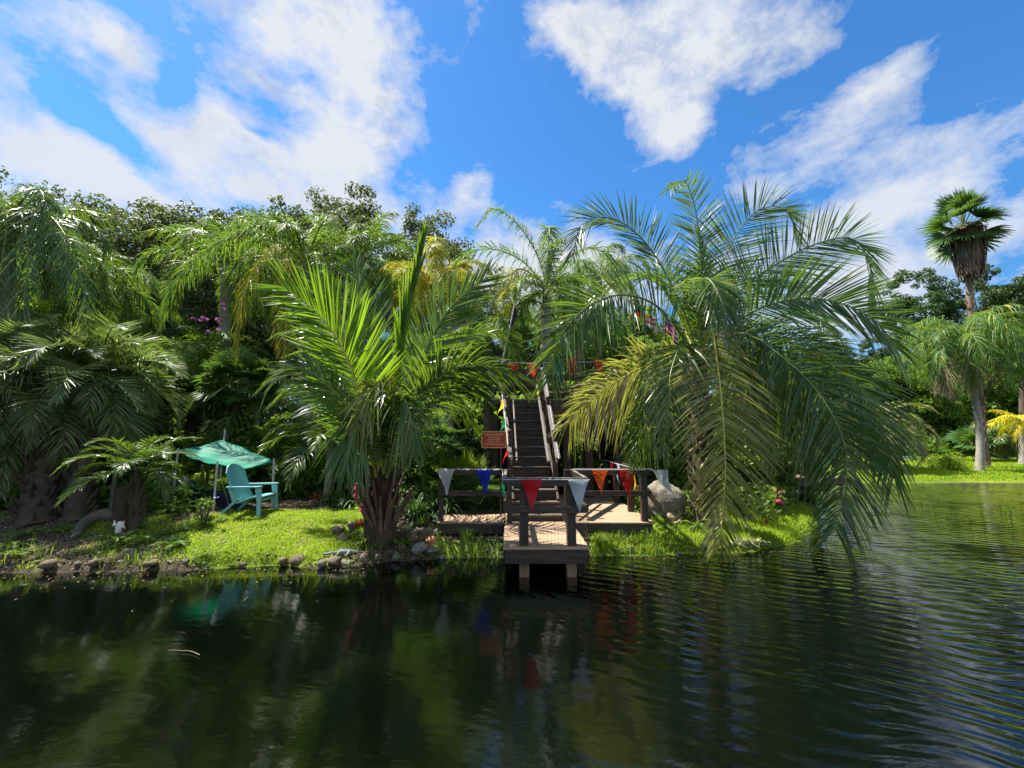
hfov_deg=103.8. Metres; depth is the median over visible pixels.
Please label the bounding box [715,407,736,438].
shrub
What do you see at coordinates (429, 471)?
shrub
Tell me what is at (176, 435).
shrub
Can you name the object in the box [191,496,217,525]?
flowering shrub
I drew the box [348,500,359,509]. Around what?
bromeliad
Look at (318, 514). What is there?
grass
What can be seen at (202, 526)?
fern
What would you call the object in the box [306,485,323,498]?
strap leaved clump
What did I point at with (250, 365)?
fan palm
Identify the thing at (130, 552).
rock
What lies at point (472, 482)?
palmetto
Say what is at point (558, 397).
shrub
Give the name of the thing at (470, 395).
oak tree
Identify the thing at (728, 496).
strap leaved clump
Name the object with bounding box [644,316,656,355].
flag
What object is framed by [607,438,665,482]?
shrub
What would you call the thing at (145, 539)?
fern
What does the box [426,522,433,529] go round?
rock
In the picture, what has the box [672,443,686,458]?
shrub
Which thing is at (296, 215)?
oak tree
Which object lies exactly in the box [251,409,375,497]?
palm tree
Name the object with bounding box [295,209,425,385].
queen palm
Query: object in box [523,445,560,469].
shrub
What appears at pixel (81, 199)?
oak tree
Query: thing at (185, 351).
palm tree
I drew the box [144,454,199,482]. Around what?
shrub
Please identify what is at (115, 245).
oak tree
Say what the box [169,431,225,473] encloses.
shrub
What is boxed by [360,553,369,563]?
rock
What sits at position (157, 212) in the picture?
oak tree
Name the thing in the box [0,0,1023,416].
sky
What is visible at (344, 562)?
rock
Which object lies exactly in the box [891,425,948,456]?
shrub
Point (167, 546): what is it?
fern
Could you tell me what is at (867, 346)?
pine tree
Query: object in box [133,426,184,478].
shrub
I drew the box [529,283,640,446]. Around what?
palm tree
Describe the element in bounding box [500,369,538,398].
slatted bench
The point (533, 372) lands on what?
pennant bunting
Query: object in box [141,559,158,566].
rock
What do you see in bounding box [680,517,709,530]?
fern
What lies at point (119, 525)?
limestone lump
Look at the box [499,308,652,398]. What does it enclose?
broadleaf tree
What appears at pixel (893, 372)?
broadleaf tree
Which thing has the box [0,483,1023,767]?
water
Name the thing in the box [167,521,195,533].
fern
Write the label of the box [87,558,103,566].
rock
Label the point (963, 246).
washingtonia palm
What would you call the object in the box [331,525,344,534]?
rock
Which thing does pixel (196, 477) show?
shrub
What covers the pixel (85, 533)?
fern
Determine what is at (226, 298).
queen palm
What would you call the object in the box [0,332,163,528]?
palm tree
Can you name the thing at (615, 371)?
palm tree
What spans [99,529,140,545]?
fern
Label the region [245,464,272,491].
shrub
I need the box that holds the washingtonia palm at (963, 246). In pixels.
[912,185,1014,466]
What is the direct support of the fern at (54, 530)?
on the ground at (117, 567)
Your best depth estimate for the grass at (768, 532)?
7.62 m
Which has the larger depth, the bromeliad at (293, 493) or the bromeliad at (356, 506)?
the bromeliad at (293, 493)
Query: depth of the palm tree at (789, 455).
9.69 m
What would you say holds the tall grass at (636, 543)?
on the ground at (117, 567)
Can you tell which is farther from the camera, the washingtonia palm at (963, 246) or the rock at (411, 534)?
the washingtonia palm at (963, 246)
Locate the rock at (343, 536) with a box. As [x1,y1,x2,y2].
[335,533,350,539]
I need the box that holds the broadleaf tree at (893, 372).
[820,362,906,404]
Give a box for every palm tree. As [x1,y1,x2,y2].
[0,304,102,488]
[0,311,189,522]
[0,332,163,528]
[51,435,201,532]
[107,362,218,478]
[137,325,272,466]
[180,370,323,443]
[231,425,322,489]
[249,221,537,550]
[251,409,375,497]
[402,325,507,453]
[430,294,551,467]
[523,168,932,568]
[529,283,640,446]
[567,341,688,462]
[708,358,863,494]
[773,426,869,488]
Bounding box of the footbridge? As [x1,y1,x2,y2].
[789,474,851,496]
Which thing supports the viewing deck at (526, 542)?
on the ground at (117, 567)
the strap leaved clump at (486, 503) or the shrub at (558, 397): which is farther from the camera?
the shrub at (558, 397)
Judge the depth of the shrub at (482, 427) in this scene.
13.12 m
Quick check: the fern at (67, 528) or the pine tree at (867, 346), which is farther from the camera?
the pine tree at (867, 346)
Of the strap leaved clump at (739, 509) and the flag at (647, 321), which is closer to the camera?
the strap leaved clump at (739, 509)
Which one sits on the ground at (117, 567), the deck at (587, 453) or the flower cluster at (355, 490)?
the deck at (587, 453)
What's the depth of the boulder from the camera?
7.95 m
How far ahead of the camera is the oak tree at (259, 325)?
20.68 m
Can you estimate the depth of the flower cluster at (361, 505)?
6.50 m
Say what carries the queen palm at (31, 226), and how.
on the ground at (117, 567)
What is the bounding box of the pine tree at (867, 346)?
[853,336,896,362]
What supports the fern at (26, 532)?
on the ground at (117, 567)
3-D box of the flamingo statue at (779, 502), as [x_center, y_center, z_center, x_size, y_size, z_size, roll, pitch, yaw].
[6.015,2.703,9.024,0.302,0.588,0.156,0,-7,0]
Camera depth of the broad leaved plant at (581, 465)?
11.26 m
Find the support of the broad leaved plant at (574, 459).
on the ground at (117, 567)
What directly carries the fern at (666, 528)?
on the ground at (117, 567)
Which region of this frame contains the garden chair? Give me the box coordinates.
[218,464,278,515]
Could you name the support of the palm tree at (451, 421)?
on the ground at (117, 567)
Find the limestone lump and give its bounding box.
[112,520,125,532]
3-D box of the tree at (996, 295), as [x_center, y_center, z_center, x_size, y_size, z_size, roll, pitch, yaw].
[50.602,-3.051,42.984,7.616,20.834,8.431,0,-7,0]
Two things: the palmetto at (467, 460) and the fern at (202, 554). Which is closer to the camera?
the fern at (202, 554)
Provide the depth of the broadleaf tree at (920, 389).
33.62 m
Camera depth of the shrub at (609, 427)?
13.81 m
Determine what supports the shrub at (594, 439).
on the ground at (117, 567)
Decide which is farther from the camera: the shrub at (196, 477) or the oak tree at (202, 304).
the oak tree at (202, 304)
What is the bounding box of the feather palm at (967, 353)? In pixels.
[898,303,1023,470]
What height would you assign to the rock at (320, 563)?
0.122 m
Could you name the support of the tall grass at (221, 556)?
on the ground at (117, 567)
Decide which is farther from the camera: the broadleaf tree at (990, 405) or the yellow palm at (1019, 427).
the broadleaf tree at (990, 405)
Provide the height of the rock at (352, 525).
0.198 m
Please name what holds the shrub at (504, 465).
on the ground at (117, 567)
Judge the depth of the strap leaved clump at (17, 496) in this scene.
8.70 m
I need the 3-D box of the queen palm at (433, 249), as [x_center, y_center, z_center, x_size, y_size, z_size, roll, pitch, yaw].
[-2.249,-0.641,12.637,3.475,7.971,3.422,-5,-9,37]
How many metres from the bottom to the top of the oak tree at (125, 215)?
14.876 m
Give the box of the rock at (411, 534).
[405,528,416,541]
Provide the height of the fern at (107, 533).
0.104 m
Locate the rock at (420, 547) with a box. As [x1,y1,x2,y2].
[411,541,427,555]
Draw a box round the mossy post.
[107,470,119,521]
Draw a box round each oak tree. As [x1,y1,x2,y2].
[0,165,159,336]
[4,180,154,306]
[20,199,236,372]
[102,244,251,375]
[127,196,269,352]
[154,204,339,406]
[204,185,373,421]
[291,180,401,403]
[366,202,475,390]
[422,263,539,406]
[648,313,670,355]
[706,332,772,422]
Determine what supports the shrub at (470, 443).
on the ground at (117, 567)
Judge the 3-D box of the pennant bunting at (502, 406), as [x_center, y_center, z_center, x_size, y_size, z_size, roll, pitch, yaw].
[0.444,0.448,9.223,1.580,2.630,2.698,0,-7,0]
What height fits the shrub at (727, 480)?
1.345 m
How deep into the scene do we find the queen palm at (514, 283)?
12.05 m
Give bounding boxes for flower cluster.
[354,486,359,497]
[358,500,367,511]
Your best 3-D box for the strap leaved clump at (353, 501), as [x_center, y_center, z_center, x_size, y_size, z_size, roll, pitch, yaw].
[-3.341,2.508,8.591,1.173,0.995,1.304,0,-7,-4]
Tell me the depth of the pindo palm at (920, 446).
19.31 m
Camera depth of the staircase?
8.60 m
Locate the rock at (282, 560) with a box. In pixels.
[278,557,287,564]
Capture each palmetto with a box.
[409,409,479,451]
[424,450,499,490]
[449,464,502,510]
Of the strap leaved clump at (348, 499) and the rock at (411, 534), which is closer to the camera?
the rock at (411, 534)
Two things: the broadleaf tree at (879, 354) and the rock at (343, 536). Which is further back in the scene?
the broadleaf tree at (879, 354)
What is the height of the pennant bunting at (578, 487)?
0.509 m
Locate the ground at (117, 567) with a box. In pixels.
[0,455,1023,572]
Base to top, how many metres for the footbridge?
1.260 m
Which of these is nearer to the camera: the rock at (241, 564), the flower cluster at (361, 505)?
the rock at (241, 564)
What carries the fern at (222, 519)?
on the ground at (117, 567)
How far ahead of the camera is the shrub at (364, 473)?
9.89 m
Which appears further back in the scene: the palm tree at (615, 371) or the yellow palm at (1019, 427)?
the yellow palm at (1019, 427)
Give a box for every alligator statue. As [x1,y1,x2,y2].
[322,549,365,555]
[716,537,770,548]
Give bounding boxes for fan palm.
[15,296,76,338]
[138,363,228,473]
[188,345,283,473]
[620,390,690,480]
[935,425,1007,460]
[986,324,1023,414]
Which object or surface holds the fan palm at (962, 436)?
on the ground at (117, 567)
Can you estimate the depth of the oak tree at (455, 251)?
24.18 m
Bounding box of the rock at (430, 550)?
[425,546,439,554]
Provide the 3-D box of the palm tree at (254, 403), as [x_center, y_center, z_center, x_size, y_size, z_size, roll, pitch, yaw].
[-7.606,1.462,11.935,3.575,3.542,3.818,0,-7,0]
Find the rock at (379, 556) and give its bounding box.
[375,553,382,560]
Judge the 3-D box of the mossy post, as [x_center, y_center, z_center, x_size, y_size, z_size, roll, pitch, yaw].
[-7.371,2.108,7.429,0.095,1.000,0.100,0,-7,0]
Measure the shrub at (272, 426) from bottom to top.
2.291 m
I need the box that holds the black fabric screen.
[169,471,241,509]
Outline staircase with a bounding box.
[501,358,562,520]
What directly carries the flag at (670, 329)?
attached to the palm tree at (615, 371)
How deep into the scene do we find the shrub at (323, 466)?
10.24 m
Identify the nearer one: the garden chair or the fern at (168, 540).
the fern at (168, 540)
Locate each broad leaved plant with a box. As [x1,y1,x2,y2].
[330,466,360,496]
[558,451,604,477]
[558,457,594,478]
[559,449,601,480]
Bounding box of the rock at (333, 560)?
[326,556,339,565]
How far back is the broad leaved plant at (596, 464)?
11.60 m
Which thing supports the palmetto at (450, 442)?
on the ground at (117, 567)
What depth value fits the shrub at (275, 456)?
10.47 m
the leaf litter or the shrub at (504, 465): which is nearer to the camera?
the leaf litter
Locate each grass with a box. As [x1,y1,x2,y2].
[0,501,365,568]
[0,525,777,569]
[426,527,498,557]
[583,528,664,554]
[587,488,819,553]
[816,455,1023,480]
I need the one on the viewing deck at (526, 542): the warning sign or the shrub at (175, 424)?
the warning sign
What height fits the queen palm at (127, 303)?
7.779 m
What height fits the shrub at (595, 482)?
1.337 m
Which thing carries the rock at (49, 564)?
on the ground at (117, 567)
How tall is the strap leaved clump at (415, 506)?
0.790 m
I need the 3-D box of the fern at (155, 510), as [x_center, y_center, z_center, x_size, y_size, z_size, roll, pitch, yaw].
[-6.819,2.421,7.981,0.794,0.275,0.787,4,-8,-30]
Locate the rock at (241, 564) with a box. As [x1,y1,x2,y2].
[238,562,247,566]
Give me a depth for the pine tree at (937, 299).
42.42 m
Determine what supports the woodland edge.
on the ground at (117, 567)
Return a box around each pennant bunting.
[436,469,673,512]
[496,359,630,388]
[497,375,564,462]
[604,460,635,487]
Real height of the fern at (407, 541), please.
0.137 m
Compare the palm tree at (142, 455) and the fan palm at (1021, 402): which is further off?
the fan palm at (1021, 402)
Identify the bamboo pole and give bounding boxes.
[553,414,593,417]
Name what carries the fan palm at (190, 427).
on the ground at (117, 567)
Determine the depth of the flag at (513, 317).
11.03 m
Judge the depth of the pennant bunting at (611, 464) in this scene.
9.44 m
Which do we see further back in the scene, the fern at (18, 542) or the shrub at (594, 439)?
the shrub at (594, 439)
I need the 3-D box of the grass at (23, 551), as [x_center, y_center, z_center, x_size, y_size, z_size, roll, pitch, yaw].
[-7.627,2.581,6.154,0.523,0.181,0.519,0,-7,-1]
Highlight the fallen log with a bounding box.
[68,508,112,539]
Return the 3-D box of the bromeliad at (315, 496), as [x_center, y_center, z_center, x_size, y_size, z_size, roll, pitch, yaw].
[-4.585,2.631,9.435,0.418,0.266,0.523,1,-7,-11]
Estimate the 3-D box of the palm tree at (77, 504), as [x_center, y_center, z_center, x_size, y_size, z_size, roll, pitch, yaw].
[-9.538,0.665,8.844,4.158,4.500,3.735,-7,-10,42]
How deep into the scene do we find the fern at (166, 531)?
6.90 m
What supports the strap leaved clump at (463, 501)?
on the ground at (117, 567)
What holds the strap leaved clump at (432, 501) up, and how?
on the ground at (117, 567)
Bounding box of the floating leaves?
[13,551,858,593]
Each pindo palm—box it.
[829,402,941,472]
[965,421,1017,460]
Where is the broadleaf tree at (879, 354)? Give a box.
[874,350,985,371]
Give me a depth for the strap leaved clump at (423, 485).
8.71 m
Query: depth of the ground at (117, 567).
6.75 m
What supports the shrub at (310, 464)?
on the ground at (117, 567)
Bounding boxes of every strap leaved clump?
[0,498,8,509]
[2,489,19,507]
[94,485,107,505]
[252,485,271,493]
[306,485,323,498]
[310,485,349,505]
[323,490,353,511]
[324,480,361,509]
[394,490,415,513]
[395,492,437,527]
[409,471,444,504]
[409,487,455,518]
[417,488,475,525]
[445,481,480,509]
[469,496,506,513]
[719,487,755,506]
[731,500,758,522]
[764,497,791,514]
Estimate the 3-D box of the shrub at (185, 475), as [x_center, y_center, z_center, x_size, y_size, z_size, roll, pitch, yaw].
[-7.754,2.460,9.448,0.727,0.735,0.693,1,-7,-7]
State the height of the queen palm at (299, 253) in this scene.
8.651 m
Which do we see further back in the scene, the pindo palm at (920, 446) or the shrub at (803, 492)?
the pindo palm at (920, 446)
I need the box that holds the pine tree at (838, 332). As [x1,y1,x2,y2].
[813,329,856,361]
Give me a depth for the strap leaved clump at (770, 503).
9.23 m
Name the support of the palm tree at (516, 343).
on the ground at (117, 567)
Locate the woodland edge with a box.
[172,336,1018,455]
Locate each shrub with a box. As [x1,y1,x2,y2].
[94,450,153,488]
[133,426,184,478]
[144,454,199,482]
[150,430,184,449]
[164,474,193,487]
[169,415,182,429]
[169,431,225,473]
[170,414,210,431]
[172,421,212,455]
[182,302,241,473]
[190,469,226,489]
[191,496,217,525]
[210,417,273,442]
[213,477,228,493]
[227,411,318,489]
[241,412,319,429]
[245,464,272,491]
[280,433,337,483]
[318,452,363,491]
[319,447,352,485]
[344,455,404,486]
[376,448,430,489]
[411,446,458,485]
[425,404,478,449]
[427,437,477,462]
[442,433,490,482]
[454,396,502,452]
[470,387,535,435]
[472,419,532,459]
[474,426,518,485]
[516,380,578,476]
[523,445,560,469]
[551,428,598,474]
[559,459,598,490]
[572,416,611,456]
[592,413,643,458]
[593,429,622,479]
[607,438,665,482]
[622,429,674,482]
[655,449,692,489]
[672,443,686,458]
[686,450,742,491]
[713,426,739,472]
[714,438,769,491]
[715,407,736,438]
[740,443,800,477]
[749,457,800,494]
[779,441,827,495]
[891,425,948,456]
[921,451,975,471]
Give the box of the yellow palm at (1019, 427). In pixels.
[987,409,1023,463]
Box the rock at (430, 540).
[426,536,436,545]
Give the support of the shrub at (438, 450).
on the ground at (117, 567)
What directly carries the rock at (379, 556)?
on the ground at (117, 567)
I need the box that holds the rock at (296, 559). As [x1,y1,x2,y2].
[289,554,305,565]
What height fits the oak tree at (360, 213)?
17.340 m
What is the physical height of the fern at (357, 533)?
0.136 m
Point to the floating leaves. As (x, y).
(389, 571)
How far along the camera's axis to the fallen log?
7.13 m
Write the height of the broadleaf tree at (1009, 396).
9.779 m
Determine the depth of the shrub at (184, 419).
15.07 m
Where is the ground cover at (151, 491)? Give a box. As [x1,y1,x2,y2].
[0,467,802,521]
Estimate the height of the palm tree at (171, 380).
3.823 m
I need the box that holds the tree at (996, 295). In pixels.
[928,263,1023,351]
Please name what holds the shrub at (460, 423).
on the ground at (117, 567)
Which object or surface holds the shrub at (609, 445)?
on the ground at (117, 567)
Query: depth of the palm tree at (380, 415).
6.60 m
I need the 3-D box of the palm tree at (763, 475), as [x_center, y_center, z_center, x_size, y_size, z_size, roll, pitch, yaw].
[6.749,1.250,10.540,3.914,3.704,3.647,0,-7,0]
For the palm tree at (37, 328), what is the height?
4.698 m
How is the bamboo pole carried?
attached to the deck at (587, 453)
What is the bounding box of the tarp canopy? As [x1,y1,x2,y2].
[171,429,280,511]
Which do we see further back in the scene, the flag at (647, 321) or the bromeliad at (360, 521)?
the flag at (647, 321)
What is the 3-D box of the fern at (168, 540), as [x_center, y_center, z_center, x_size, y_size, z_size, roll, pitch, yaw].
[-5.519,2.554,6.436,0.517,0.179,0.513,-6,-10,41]
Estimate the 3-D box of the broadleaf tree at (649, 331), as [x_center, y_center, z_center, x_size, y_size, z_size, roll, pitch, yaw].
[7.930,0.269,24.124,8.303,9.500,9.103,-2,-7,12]
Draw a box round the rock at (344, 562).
[340,559,353,565]
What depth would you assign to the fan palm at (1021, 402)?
29.13 m
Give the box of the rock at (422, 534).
[418,527,433,539]
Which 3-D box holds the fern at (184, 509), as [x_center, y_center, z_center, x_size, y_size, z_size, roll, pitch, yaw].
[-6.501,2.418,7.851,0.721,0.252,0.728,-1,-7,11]
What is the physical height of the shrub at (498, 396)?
3.671 m
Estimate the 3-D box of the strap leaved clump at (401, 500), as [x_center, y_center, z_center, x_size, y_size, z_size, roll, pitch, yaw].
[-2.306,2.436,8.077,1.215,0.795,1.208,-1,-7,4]
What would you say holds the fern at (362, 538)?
on the ground at (117, 567)
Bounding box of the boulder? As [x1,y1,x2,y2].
[647,480,687,519]
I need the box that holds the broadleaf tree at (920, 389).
[848,354,973,444]
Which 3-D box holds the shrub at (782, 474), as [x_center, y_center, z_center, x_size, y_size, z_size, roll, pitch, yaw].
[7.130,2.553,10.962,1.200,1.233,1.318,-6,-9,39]
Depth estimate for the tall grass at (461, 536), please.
6.80 m
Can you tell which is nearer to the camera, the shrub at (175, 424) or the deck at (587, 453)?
the deck at (587, 453)
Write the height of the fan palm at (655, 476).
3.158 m
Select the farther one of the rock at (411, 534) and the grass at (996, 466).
the grass at (996, 466)
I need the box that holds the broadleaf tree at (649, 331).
[588,305,720,403]
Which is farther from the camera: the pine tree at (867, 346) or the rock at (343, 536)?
the pine tree at (867, 346)
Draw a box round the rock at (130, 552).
[123,548,138,557]
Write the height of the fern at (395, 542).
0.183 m
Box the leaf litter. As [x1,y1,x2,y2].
[0,500,781,569]
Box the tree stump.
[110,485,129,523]
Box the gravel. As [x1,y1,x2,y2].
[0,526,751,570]
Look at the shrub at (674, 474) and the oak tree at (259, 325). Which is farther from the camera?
the oak tree at (259, 325)
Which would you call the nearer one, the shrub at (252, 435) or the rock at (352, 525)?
the rock at (352, 525)
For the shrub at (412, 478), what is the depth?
9.74 m
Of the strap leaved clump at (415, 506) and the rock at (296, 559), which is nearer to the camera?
the rock at (296, 559)
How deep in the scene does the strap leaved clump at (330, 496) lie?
8.98 m
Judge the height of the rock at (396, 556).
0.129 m
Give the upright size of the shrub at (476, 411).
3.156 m
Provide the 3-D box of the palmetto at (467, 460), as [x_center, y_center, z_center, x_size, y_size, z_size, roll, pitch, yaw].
[-1.187,2.053,9.468,1.999,1.155,1.926,0,-7,0]
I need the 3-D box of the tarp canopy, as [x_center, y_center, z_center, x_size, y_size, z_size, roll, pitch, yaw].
[-5.961,2.067,9.988,2.055,1.846,3.928,-2,-8,14]
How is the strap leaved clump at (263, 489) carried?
on the ground at (117, 567)
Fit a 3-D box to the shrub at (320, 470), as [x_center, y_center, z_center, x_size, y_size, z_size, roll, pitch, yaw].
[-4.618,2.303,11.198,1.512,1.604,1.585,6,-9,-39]
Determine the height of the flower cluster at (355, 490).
0.228 m
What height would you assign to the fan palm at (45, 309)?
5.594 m
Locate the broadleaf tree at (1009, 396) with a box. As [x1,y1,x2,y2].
[962,351,1018,423]
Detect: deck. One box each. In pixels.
[437,459,654,576]
[490,357,628,499]
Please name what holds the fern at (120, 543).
on the ground at (117, 567)
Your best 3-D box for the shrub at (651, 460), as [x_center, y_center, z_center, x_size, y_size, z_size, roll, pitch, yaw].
[3.815,2.156,11.152,1.757,1.937,1.491,6,-10,-40]
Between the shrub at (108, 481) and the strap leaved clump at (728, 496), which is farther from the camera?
the shrub at (108, 481)
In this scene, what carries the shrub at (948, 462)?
on the ground at (117, 567)
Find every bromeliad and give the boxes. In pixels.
[287,489,300,497]
[309,490,321,501]
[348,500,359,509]
[355,517,363,524]
[412,513,427,524]
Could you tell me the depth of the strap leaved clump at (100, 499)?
8.69 m
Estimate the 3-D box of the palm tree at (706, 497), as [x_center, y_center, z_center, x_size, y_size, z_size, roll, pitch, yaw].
[4.537,-0.620,8.308,8.728,8.192,4.222,0,-7,0]
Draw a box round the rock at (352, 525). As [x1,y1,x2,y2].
[347,521,356,530]
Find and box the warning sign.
[481,431,505,515]
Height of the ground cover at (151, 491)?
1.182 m
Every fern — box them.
[0,538,38,547]
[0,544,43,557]
[5,525,41,537]
[38,526,69,533]
[55,525,75,530]
[78,529,94,535]
[94,531,117,538]
[98,543,116,550]
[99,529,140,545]
[108,537,137,547]
[124,533,161,545]
[145,534,185,550]
[146,498,192,515]
[147,497,184,511]
[154,528,176,537]
[154,534,191,551]
[156,499,199,515]
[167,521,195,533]
[194,550,213,557]
[196,523,214,528]
[214,517,229,522]
[346,529,362,539]
[353,536,375,546]
[379,537,400,547]
[392,538,413,546]
[655,524,679,532]
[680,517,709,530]
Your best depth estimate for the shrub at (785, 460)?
11.38 m
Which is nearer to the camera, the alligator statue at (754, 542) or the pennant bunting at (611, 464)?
the alligator statue at (754, 542)
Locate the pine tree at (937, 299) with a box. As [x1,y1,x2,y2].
[878,267,963,367]
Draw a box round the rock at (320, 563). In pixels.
[317,559,326,567]
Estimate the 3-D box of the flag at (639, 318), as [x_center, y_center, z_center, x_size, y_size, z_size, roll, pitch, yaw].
[4.059,-1.039,12.840,0.505,3.205,0.132,0,-7,0]
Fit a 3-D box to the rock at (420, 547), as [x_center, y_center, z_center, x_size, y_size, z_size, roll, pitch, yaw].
[-1.510,2.690,6.573,0.280,0.201,0.218,0,-7,0]
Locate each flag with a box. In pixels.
[501,302,516,362]
[633,306,643,361]
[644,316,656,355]
[664,309,677,368]
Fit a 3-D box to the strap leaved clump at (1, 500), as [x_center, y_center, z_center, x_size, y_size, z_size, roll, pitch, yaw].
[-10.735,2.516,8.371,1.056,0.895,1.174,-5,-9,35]
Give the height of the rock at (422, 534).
0.268 m
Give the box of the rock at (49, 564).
[37,559,57,569]
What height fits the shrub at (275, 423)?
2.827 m
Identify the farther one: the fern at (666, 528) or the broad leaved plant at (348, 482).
the broad leaved plant at (348, 482)
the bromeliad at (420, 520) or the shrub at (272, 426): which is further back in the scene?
the shrub at (272, 426)
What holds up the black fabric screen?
on the ground at (117, 567)
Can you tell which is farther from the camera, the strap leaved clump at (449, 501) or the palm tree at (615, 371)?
the palm tree at (615, 371)
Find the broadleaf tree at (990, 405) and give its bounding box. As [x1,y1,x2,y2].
[912,363,1018,420]
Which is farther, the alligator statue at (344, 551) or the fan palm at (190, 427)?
the fan palm at (190, 427)
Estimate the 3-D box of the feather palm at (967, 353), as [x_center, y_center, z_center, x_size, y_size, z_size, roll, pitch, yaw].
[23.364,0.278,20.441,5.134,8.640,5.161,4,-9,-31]
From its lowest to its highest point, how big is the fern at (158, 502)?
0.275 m
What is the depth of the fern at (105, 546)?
6.42 m
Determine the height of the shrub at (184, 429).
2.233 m
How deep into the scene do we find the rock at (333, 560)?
6.14 m
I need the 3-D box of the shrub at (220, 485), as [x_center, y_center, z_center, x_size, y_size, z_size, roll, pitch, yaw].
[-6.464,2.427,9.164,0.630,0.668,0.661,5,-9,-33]
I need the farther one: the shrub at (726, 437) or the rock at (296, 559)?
the shrub at (726, 437)
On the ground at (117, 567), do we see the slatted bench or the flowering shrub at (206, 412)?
the flowering shrub at (206, 412)
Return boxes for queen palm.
[0,177,142,360]
[15,241,162,346]
[132,214,284,428]
[159,208,371,477]
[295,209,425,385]
[377,236,494,410]
[444,206,622,448]
[554,242,650,397]
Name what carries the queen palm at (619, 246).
on the ground at (117, 567)
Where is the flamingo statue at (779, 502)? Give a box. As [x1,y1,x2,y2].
[773,491,784,513]
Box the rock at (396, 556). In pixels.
[392,552,400,560]
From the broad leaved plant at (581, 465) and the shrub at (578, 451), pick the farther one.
the shrub at (578, 451)
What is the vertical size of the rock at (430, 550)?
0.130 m

